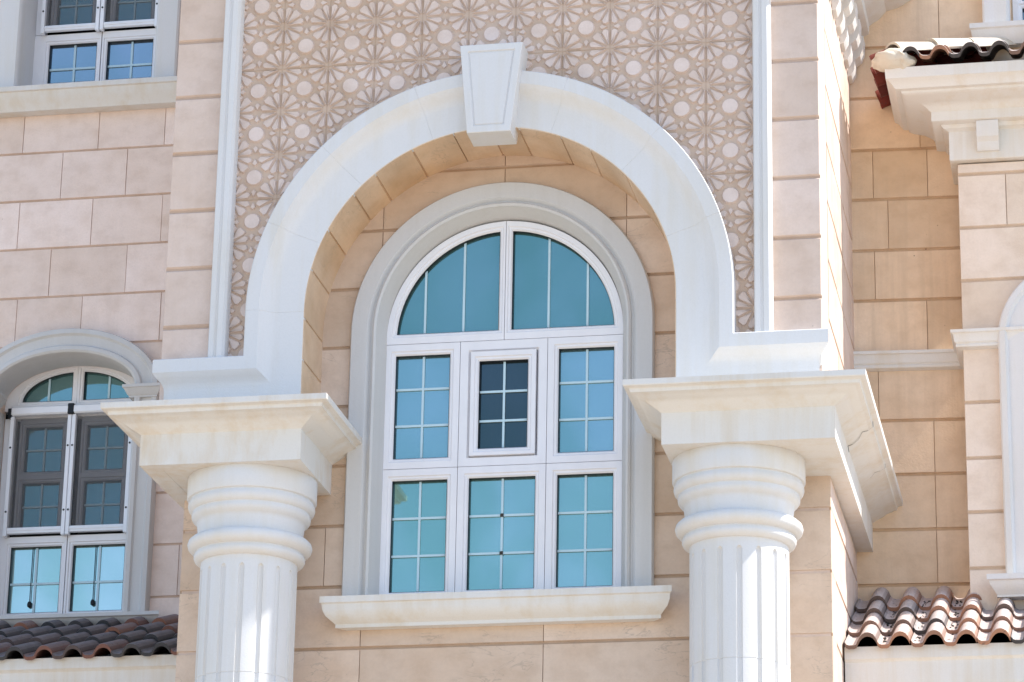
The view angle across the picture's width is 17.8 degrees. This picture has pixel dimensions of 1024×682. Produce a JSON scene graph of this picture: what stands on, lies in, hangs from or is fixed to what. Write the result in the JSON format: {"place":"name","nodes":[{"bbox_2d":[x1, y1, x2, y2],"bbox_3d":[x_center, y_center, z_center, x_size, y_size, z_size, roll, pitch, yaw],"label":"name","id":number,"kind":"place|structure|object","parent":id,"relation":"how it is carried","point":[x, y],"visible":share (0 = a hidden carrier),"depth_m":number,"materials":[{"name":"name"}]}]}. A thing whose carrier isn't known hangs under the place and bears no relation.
{"place":"outdoors","nodes":[
{"label":"outdoors","id":0,"kind":"place"},
{"bbox_2d":[0,0,183,681],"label":"wing","id":1,"kind":"structure","parent":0,"point":[91,522],"depth_m":28.12,"materials":[{"name":"beige stone"}]},
{"bbox_2d":[0,328,159,626],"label":"window","id":2,"kind":"structure","parent":1,"relation":"in","point":[64,578],"depth_m":27.84,"materials":[{"name":"white paint"}]},
{"bbox_2d":[0,0,180,117],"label":"window","id":3,"kind":"structure","parent":1,"relation":"in","point":[42,74],"depth_m":29.11,"materials":[{"name":"white paint"}]},
{"bbox_2d":[844,0,1023,681],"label":"wing","id":4,"kind":"structure","parent":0,"point":[937,127],"depth_m":24.77,"materials":[{"name":"beige stone"}]},
{"bbox_2d":[969,0,1023,47],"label":"window","id":5,"kind":"structure","parent":4,"relation":"in","point":[996,23],"depth_m":25.65,"materials":[{"name":"white paint"}]},
{"bbox_2d":[987,280,1023,599],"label":"window","id":6,"kind":"structure","parent":4,"relation":"in","point":[1010,584],"depth_m":24.09,"materials":[{"name":"white paint"}]},
{"label":"ground","id":7,"kind":"structure","parent":0,"visible":0},
{"bbox_2d":[100,393,361,681],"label":"column","id":8,"kind":"structure","parent":7,"relation":"on","point":[247,479],"depth_m":22.62,"materials":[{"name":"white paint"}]},
{"bbox_2d":[152,0,909,681],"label":"central bay","id":9,"kind":"object","parent":7,"relation":"on","point":[466,266],"visible":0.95,"depth_m":23.39,"materials":[{"name":"stone"}]},
{"bbox_2d":[319,182,671,630],"bbox_3d":[-0.065,0.412,23.316,2.484,3.315,0.375,-3,-19,11],"label":"window","id":10,"kind":"structure","parent":9,"relation":"in","point":[502,471],"depth_m":23.37,"materials":[{"name":"white paint"}]},
{"bbox_2d":[622,369,902,681],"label":"column","id":11,"kind":"structure","parent":7,"relation":"on","point":[746,454],"depth_m":21.98,"materials":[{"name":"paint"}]}
]}

